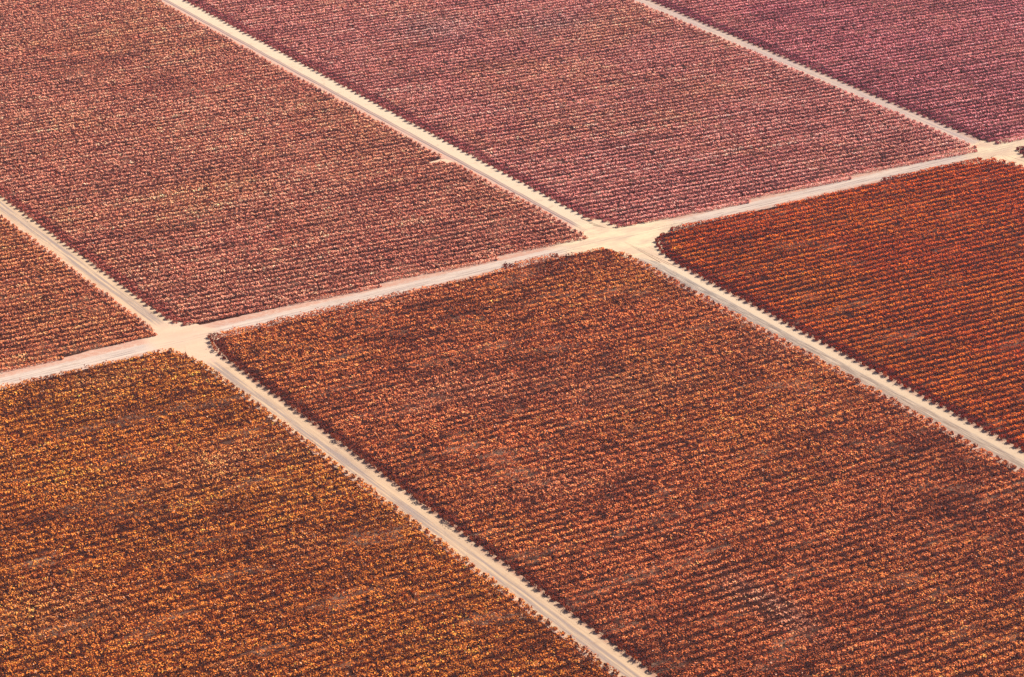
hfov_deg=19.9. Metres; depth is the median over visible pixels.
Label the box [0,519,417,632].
vine row
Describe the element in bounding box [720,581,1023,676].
vine row
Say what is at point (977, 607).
vine row
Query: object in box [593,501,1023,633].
vine row
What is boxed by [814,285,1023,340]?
vine row
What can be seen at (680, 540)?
vine row
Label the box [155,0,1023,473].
dirt track
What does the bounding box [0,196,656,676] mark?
dirt track
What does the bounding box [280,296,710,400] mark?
vine row
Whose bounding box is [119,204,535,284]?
vine row
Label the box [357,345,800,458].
vine row
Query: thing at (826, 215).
vine row
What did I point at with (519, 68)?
vine row
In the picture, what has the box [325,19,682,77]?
vine row
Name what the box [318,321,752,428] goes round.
vine row
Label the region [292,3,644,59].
vine row
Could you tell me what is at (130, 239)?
vine row
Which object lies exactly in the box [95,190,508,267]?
vine row
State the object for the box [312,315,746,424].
vine row
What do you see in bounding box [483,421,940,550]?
vine row
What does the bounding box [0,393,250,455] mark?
vine row
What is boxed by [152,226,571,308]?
vine row
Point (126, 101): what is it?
vine row
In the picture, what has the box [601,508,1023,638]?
vine row
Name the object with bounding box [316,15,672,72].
vine row
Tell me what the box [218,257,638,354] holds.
vine row
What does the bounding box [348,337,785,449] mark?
vine row
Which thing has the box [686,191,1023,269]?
vine row
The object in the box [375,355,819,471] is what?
vine row
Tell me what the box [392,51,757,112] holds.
vine row
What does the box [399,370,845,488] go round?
vine row
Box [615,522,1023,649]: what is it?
vine row
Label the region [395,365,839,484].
vine row
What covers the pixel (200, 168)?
vine row
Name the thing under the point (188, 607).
vine row
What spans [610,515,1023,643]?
vine row
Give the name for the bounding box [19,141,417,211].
vine row
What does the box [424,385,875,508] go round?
vine row
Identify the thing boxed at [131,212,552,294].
vine row
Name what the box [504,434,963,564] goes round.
vine row
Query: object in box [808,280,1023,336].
vine row
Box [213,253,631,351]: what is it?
vine row
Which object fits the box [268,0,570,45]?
vine row
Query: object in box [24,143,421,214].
vine row
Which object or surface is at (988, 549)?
vine row
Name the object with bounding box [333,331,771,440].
vine row
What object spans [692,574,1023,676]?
vine row
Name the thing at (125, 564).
vine row
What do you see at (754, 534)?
vine row
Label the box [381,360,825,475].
vine row
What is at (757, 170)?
vine row
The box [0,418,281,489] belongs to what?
vine row
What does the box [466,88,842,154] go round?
vine row
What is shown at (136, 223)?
vine row
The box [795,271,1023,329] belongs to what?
vine row
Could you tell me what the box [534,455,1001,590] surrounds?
vine row
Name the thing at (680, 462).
vine row
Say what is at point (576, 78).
vine row
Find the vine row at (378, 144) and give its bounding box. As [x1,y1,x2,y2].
[15,137,412,208]
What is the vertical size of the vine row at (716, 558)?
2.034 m
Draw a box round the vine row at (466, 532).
[462,409,917,535]
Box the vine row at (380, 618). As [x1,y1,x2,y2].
[162,582,499,676]
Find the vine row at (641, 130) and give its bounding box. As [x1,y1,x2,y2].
[477,92,853,159]
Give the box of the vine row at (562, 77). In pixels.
[381,47,745,108]
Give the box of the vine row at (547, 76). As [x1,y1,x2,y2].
[378,44,740,105]
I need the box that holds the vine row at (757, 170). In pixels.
[566,135,952,207]
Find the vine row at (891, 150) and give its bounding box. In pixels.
[572,137,959,210]
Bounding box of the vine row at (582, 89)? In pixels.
[404,58,772,120]
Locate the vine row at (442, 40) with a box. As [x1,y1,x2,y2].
[301,7,654,63]
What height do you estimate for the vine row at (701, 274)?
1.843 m
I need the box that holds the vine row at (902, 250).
[725,220,1023,292]
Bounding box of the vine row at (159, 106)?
[0,81,307,132]
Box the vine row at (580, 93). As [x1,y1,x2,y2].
[408,60,776,122]
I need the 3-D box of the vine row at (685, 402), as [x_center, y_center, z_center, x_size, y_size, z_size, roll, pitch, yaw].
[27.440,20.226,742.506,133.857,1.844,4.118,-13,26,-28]
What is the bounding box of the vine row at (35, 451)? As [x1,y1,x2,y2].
[0,399,255,462]
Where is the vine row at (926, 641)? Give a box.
[797,606,1023,676]
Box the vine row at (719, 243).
[665,175,1023,256]
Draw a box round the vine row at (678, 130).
[486,96,863,165]
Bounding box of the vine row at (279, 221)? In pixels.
[84,181,491,257]
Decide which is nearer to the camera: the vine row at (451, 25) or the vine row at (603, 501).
the vine row at (603, 501)
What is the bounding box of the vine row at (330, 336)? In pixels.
[228,262,651,361]
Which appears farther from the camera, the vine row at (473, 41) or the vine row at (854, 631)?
the vine row at (473, 41)
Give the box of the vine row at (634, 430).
[407,373,853,493]
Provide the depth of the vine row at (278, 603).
646.53 m
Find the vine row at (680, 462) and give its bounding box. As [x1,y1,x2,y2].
[449,402,902,525]
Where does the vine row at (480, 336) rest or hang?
on the ground
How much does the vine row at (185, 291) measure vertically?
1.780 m
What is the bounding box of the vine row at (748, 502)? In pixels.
[508,439,970,569]
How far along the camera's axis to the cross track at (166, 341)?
837.13 m
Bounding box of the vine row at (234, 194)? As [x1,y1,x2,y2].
[44,159,429,229]
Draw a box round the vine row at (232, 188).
[36,152,435,223]
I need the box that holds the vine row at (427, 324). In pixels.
[237,270,662,369]
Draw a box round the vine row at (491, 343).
[275,293,703,396]
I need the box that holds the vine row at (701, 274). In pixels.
[697,200,1023,276]
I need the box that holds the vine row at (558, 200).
[556,130,940,202]
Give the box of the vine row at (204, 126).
[0,102,348,161]
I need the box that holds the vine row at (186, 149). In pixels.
[0,118,374,182]
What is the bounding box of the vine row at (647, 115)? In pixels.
[458,83,829,148]
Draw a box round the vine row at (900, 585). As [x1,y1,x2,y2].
[639,544,1023,665]
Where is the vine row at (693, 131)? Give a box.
[493,99,869,167]
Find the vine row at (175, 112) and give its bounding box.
[0,88,321,142]
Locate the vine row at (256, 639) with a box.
[102,572,488,676]
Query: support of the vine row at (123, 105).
on the ground
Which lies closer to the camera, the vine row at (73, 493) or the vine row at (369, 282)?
the vine row at (73, 493)
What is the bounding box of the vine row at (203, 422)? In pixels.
[0,406,266,471]
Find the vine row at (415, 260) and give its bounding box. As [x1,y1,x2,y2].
[153,229,577,311]
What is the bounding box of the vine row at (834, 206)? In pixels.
[656,164,1022,246]
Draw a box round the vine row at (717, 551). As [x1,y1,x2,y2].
[550,463,1016,600]
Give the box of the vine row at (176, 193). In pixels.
[31,148,431,220]
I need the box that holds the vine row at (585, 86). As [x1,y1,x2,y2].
[400,56,767,117]
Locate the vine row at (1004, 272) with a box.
[787,267,1023,325]
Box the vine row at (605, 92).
[415,62,783,125]
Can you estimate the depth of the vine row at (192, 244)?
867.70 m
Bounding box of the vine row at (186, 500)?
[0,460,337,549]
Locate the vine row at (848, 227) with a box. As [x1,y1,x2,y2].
[680,187,1023,267]
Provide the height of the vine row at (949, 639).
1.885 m
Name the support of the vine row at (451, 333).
on the ground
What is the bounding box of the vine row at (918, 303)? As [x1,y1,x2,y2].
[801,276,1023,333]
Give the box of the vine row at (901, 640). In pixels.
[773,596,1023,676]
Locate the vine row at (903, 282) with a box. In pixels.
[771,253,1023,315]
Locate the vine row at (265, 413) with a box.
[0,409,271,477]
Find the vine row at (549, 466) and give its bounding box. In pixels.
[416,383,866,503]
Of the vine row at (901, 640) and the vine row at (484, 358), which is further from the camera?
the vine row at (484, 358)
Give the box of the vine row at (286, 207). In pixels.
[69,172,476,248]
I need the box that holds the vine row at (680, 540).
[530,451,992,585]
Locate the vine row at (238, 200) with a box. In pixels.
[53,162,456,235]
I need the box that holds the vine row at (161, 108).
[0,83,314,135]
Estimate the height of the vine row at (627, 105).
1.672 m
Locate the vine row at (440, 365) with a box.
[286,298,714,404]
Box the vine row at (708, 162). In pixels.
[541,121,922,193]
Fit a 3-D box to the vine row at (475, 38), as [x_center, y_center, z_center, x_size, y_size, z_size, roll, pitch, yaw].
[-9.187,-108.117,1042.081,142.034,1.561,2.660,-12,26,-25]
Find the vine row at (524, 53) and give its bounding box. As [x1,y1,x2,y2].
[337,25,696,84]
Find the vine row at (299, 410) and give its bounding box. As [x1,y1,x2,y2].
[295,306,728,413]
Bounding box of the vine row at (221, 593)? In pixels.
[0,533,435,653]
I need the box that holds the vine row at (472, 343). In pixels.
[270,288,697,393]
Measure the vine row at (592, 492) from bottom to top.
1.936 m
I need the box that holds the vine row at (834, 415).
[441,397,897,521]
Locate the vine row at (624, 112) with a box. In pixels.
[448,78,820,143]
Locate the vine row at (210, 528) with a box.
[0,484,375,586]
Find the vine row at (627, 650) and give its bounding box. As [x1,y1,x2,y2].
[623,531,1023,655]
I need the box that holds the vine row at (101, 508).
[0,451,325,535]
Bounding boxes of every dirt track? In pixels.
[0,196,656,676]
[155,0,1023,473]
[630,0,1022,169]
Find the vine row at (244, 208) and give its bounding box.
[60,167,466,241]
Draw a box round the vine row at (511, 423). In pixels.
[363,348,806,462]
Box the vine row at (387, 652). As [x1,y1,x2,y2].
[300,608,536,676]
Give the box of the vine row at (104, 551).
[0,482,367,580]
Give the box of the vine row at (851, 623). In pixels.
[667,566,1023,676]
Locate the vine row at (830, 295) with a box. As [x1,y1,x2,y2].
[764,248,1023,312]
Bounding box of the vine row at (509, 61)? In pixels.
[347,30,704,88]
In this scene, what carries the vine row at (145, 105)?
on the ground
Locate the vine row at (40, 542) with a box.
[0,465,344,554]
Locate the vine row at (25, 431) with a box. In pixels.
[0,382,234,441]
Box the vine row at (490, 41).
[314,13,668,70]
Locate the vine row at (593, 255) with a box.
[210,248,614,342]
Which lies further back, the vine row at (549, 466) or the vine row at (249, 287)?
the vine row at (249, 287)
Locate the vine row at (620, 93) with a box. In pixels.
[420,65,787,128]
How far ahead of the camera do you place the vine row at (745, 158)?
922.11 m
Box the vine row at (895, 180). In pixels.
[670,157,996,230]
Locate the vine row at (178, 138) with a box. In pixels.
[0,107,356,169]
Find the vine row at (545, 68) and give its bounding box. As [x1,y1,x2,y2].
[365,38,724,98]
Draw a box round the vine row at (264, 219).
[78,178,486,254]
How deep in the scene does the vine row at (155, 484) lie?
707.36 m
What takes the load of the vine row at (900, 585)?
on the ground
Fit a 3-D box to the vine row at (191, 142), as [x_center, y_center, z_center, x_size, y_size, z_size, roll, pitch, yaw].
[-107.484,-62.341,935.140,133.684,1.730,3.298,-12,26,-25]
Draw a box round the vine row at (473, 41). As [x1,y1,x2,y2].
[309,11,663,68]
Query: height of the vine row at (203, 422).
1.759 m
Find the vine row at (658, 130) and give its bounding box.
[482,95,857,162]
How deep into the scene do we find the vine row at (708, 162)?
923.64 m
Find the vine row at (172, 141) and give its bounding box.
[1,110,360,172]
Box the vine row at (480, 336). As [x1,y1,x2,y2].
[265,286,690,388]
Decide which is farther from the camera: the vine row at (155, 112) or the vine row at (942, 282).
the vine row at (155, 112)
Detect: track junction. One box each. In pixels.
[156,322,222,361]
[567,226,680,268]
[964,141,1023,166]
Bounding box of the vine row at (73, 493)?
[0,435,303,511]
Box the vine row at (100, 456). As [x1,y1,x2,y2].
[0,414,276,483]
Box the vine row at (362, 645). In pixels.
[236,598,524,676]
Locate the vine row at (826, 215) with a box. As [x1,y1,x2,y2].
[659,170,1023,253]
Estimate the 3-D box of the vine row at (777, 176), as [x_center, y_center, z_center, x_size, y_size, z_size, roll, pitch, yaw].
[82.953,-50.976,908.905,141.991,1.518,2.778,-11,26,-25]
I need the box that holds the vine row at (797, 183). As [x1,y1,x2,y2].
[601,149,977,221]
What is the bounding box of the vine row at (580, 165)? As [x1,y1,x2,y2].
[513,109,892,179]
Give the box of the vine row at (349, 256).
[136,216,556,298]
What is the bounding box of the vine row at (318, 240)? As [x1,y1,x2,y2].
[115,201,530,280]
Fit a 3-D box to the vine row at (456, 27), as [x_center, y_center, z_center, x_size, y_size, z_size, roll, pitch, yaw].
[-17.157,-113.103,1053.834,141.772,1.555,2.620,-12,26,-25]
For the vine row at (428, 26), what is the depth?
1055.87 m
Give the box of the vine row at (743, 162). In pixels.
[550,127,934,199]
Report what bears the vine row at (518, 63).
on the ground
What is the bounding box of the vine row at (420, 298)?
[210,251,624,346]
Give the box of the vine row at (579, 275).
[222,261,643,358]
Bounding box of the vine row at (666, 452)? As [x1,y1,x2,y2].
[438,393,887,516]
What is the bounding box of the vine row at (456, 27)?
[283,0,634,54]
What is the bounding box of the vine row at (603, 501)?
[468,414,924,540]
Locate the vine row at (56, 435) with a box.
[0,389,244,451]
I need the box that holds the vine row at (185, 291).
[141,219,561,301]
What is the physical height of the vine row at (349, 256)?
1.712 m
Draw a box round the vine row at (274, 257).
[123,207,541,287]
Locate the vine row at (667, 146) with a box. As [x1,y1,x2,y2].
[508,107,887,176]
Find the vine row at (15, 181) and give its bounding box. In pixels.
[0,120,379,185]
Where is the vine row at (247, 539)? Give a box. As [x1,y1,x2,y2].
[0,501,392,605]
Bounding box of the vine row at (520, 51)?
[334,23,692,82]
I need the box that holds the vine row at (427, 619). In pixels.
[218,592,515,676]
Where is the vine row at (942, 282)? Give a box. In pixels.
[782,262,1023,322]
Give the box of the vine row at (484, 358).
[290,302,722,409]
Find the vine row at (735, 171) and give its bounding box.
[560,132,946,205]
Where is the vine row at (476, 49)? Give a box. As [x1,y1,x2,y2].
[322,17,676,74]
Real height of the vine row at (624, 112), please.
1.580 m
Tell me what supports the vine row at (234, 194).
on the ground
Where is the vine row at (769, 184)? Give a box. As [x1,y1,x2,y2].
[588,145,976,219]
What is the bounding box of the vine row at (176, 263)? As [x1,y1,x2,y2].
[109,198,525,277]
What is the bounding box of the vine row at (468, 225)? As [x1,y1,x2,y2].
[126,209,546,291]
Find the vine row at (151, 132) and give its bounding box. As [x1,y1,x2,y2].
[0,100,343,158]
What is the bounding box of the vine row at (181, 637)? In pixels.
[32,555,469,676]
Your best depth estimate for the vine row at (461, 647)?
633.40 m
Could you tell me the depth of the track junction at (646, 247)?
853.02 m
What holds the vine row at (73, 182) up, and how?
on the ground
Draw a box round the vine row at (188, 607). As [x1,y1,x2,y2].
[0,536,442,660]
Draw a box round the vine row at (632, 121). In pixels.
[462,85,836,151]
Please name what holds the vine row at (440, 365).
on the ground
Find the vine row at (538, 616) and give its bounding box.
[323,614,543,676]
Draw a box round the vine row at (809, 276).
[732,226,1023,295]
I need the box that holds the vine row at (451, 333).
[252,277,679,381]
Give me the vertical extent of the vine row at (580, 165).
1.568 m
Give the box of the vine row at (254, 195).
[48,160,444,233]
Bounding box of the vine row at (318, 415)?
[307,313,741,420]
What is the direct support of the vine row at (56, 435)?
on the ground
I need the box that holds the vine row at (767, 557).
[572,481,1023,616]
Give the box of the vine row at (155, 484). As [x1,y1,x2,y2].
[0,442,317,524]
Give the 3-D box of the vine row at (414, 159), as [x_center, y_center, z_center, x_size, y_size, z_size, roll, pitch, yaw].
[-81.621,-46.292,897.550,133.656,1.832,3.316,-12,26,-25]
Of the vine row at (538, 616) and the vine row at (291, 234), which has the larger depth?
the vine row at (291, 234)
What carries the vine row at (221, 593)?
on the ground
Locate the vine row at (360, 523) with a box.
[0,510,403,619]
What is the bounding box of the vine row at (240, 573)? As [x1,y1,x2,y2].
[0,521,421,639]
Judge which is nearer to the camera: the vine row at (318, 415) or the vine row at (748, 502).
the vine row at (748, 502)
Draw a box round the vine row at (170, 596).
[0,528,429,648]
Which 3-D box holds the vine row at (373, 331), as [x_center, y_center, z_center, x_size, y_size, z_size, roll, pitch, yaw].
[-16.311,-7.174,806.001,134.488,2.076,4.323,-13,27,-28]
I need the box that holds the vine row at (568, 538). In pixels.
[495,430,953,559]
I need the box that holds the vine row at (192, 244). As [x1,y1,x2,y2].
[91,187,503,264]
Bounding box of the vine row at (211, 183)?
[26,147,426,216]
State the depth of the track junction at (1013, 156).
925.67 m
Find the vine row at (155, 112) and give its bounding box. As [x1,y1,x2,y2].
[0,85,317,139]
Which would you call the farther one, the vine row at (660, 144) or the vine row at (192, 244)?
the vine row at (660, 144)
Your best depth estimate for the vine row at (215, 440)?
720.64 m
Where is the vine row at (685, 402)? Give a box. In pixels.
[388,363,830,479]
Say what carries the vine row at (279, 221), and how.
on the ground
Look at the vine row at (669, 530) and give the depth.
694.66 m
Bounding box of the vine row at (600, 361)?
[324,323,759,432]
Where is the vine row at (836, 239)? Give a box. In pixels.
[691,195,1023,272]
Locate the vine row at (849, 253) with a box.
[715,212,1023,286]
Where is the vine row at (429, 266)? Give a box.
[164,235,587,319]
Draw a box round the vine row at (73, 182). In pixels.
[0,127,393,196]
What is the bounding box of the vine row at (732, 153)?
[533,119,915,190]
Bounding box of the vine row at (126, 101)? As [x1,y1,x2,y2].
[0,74,296,123]
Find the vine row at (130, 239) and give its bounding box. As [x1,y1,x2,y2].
[74,175,481,251]
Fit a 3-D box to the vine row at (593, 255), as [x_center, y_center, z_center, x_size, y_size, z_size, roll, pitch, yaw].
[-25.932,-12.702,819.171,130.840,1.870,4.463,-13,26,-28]
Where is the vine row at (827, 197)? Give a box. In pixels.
[660,159,1005,236]
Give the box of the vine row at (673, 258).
[669,179,1023,260]
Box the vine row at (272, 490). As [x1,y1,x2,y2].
[0,469,349,561]
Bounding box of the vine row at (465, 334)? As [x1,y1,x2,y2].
[258,283,684,384]
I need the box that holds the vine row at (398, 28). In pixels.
[271,0,587,47]
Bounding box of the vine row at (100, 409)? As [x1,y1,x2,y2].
[0,378,228,436]
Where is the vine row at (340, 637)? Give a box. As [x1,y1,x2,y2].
[186,585,508,676]
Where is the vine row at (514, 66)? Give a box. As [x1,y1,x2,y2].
[356,34,716,93]
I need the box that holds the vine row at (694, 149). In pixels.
[518,111,899,181]
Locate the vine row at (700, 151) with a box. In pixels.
[524,114,904,184]
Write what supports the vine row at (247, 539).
on the ground
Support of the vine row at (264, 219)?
on the ground
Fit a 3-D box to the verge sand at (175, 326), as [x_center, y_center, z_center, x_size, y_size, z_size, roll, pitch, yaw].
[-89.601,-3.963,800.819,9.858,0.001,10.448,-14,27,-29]
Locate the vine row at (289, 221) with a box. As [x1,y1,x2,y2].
[87,184,498,260]
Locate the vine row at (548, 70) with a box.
[369,40,730,100]
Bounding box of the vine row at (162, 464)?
[0,431,300,506]
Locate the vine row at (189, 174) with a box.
[11,136,407,205]
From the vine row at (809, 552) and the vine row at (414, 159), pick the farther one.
the vine row at (414, 159)
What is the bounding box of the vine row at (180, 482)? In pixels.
[0,448,321,530]
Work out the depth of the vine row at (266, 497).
691.31 m
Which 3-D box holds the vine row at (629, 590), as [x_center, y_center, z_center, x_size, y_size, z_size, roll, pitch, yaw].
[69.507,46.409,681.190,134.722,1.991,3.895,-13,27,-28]
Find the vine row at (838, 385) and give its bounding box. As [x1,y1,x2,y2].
[411,378,860,498]
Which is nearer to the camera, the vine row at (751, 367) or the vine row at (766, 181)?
the vine row at (751, 367)
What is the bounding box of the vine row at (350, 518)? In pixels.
[0,504,398,613]
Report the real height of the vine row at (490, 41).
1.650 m
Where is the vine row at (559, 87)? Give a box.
[396,53,762,115]
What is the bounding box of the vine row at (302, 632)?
[132,576,496,676]
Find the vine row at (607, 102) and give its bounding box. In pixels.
[428,69,798,133]
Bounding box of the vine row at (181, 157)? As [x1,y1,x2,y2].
[1,121,384,189]
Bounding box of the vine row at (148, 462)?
[0,426,293,501]
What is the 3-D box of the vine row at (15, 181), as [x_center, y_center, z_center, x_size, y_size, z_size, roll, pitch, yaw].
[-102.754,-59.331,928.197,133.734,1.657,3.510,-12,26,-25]
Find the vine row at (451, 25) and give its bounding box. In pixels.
[281,0,623,52]
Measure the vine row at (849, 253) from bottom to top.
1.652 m
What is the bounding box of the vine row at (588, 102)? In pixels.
[425,67,794,130]
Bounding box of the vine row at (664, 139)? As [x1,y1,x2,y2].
[497,102,875,170]
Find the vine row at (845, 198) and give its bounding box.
[655,161,1015,241]
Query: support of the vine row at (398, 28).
on the ground
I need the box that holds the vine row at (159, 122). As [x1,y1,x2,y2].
[0,93,331,148]
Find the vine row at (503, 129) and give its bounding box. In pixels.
[444,76,814,141]
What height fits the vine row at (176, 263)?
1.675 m
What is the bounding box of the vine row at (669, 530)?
[515,443,977,574]
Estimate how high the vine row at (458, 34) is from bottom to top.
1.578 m
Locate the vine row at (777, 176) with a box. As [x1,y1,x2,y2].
[578,139,965,213]
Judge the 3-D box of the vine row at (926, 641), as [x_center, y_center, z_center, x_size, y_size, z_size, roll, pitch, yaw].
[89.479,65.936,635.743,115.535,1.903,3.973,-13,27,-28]
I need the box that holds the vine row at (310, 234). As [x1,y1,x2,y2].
[104,195,519,274]
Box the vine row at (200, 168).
[7,131,403,202]
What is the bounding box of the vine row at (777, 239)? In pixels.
[674,183,1023,263]
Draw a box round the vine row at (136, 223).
[56,164,462,238]
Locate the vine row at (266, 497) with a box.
[0,473,356,566]
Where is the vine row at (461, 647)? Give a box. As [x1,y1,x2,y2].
[340,618,551,676]
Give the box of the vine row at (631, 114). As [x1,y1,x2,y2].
[454,81,824,146]
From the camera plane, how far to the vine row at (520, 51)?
1025.33 m
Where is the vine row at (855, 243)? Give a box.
[704,203,1023,279]
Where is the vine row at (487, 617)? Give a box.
[269,602,531,676]
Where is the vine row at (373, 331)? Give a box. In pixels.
[233,267,657,365]
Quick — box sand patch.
[429,159,452,164]
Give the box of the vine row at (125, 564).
[0,496,385,600]
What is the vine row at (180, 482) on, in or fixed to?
on the ground
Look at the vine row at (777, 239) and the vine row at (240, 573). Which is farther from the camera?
the vine row at (777, 239)
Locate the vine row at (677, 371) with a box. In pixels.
[353,341,792,454]
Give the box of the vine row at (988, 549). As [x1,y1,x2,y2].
[631,537,1023,661]
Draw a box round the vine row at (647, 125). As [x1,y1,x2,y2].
[472,90,846,156]
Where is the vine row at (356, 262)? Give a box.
[145,222,567,304]
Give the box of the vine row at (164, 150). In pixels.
[0,115,370,179]
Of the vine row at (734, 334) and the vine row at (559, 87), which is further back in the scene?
the vine row at (559, 87)
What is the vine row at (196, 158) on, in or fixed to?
on the ground
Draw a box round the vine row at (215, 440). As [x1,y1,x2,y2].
[0,420,288,495]
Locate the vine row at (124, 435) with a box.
[0,402,261,467]
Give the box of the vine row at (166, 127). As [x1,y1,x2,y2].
[0,98,338,154]
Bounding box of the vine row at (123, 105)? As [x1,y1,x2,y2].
[0,77,300,126]
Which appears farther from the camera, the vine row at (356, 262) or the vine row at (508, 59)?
the vine row at (508, 59)
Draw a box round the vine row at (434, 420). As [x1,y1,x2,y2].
[340,333,777,445]
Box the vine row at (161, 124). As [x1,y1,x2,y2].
[0,95,334,152]
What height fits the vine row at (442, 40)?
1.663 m
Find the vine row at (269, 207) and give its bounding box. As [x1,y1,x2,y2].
[65,170,472,245]
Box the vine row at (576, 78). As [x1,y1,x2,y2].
[386,49,751,110]
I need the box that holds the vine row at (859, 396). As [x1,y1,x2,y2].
[430,390,881,512]
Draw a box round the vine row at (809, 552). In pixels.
[579,487,1023,622]
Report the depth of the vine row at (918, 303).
811.79 m
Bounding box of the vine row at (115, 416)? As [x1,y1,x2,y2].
[0,385,239,444]
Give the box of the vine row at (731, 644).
[646,551,1023,672]
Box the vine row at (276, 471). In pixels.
[0,456,332,543]
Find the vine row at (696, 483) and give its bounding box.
[475,417,932,545]
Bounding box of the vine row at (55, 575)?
[0,490,379,592]
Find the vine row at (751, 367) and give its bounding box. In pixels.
[368,351,814,467]
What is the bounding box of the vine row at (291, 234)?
[100,192,514,270]
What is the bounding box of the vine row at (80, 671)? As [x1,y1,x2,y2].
[49,562,475,676]
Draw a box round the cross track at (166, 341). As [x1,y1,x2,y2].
[0,135,1023,389]
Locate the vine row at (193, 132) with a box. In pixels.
[0,105,352,165]
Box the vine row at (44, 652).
[0,541,449,669]
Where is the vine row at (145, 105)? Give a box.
[0,79,304,128]
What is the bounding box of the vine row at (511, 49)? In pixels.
[329,22,686,79]
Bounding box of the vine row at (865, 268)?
[738,230,1023,298]
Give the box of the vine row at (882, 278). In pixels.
[757,243,1023,308]
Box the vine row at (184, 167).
[4,130,397,199]
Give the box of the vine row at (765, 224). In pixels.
[658,167,1023,249]
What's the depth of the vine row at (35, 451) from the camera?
735.77 m
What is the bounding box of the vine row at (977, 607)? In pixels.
[737,590,1023,676]
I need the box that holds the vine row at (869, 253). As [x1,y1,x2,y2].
[720,216,1023,289]
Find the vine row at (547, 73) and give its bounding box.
[373,42,736,102]
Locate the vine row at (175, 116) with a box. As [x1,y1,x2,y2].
[0,90,326,145]
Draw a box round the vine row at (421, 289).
[208,247,605,337]
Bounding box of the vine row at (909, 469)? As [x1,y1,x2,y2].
[522,448,986,579]
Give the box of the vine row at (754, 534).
[543,459,1008,595]
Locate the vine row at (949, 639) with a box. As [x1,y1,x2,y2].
[831,614,1023,676]
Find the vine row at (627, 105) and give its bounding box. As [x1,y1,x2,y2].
[437,74,809,138]
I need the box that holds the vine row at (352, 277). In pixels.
[160,231,583,315]
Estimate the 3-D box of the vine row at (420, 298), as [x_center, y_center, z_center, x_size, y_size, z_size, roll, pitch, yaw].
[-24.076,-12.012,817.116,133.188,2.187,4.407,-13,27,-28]
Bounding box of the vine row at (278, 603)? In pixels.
[1,552,460,676]
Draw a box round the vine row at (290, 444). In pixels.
[0,439,311,518]
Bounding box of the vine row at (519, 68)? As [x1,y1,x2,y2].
[361,36,721,96]
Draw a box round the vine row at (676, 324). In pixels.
[301,309,734,416]
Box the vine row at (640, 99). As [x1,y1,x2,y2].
[434,71,803,135]
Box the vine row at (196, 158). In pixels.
[0,125,388,192]
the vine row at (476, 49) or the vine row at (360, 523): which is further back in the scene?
the vine row at (476, 49)
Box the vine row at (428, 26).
[275,0,607,50]
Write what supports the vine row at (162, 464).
on the ground
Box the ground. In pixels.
[0,0,1023,676]
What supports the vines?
on the ground
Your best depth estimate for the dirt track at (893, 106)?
1002.64 m
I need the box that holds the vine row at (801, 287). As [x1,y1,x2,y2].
[745,234,1023,302]
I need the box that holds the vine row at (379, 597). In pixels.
[73,567,480,676]
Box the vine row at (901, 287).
[775,257,1023,319]
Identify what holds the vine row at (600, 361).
on the ground
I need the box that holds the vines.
[0,0,1023,676]
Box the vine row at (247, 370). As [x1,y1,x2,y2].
[242,273,667,373]
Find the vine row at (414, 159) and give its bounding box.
[40,153,441,226]
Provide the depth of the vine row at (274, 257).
852.41 m
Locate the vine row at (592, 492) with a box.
[455,405,910,530]
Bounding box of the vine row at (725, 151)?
[529,117,910,187]
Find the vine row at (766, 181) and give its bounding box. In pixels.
[582,143,970,216]
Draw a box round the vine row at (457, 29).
[288,1,640,56]
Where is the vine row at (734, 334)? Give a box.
[328,326,766,437]
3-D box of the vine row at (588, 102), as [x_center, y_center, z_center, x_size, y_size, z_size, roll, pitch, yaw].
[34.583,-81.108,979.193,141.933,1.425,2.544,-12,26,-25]
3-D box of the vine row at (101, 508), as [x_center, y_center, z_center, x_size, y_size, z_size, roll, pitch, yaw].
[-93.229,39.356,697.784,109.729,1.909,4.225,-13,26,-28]
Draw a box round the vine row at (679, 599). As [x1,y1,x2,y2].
[588,493,1023,626]
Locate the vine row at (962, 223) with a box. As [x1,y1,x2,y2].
[708,208,1023,282]
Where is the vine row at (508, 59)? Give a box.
[342,28,701,86]
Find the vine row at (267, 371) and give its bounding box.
[247,276,674,377]
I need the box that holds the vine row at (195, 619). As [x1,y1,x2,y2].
[0,547,456,675]
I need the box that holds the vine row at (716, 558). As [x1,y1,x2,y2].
[557,467,1023,605]
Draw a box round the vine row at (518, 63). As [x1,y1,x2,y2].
[352,31,711,91]
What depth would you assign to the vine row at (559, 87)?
990.39 m
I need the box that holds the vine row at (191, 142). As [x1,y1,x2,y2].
[0,112,366,175]
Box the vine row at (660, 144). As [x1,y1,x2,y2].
[503,105,881,173]
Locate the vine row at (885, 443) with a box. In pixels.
[487,424,946,554]
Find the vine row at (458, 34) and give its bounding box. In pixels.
[295,5,647,60]
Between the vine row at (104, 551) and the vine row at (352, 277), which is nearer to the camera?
the vine row at (104, 551)
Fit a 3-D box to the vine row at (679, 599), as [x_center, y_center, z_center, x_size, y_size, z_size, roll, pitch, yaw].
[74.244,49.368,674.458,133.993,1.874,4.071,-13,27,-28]
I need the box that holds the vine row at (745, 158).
[545,124,928,196]
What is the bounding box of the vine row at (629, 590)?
[563,473,1023,611]
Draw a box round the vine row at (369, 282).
[170,256,498,323]
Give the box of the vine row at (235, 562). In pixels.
[0,512,412,625]
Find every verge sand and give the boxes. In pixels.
[163,321,198,330]
[580,218,622,230]
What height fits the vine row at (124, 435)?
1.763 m
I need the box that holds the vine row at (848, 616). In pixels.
[656,559,1023,676]
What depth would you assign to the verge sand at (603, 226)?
871.05 m
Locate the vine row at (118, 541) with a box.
[0,477,363,573]
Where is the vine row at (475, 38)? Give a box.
[304,10,657,65]
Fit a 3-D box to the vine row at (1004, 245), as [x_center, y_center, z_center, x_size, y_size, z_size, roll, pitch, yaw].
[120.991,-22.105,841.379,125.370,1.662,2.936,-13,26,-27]
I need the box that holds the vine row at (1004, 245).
[750,239,1023,305]

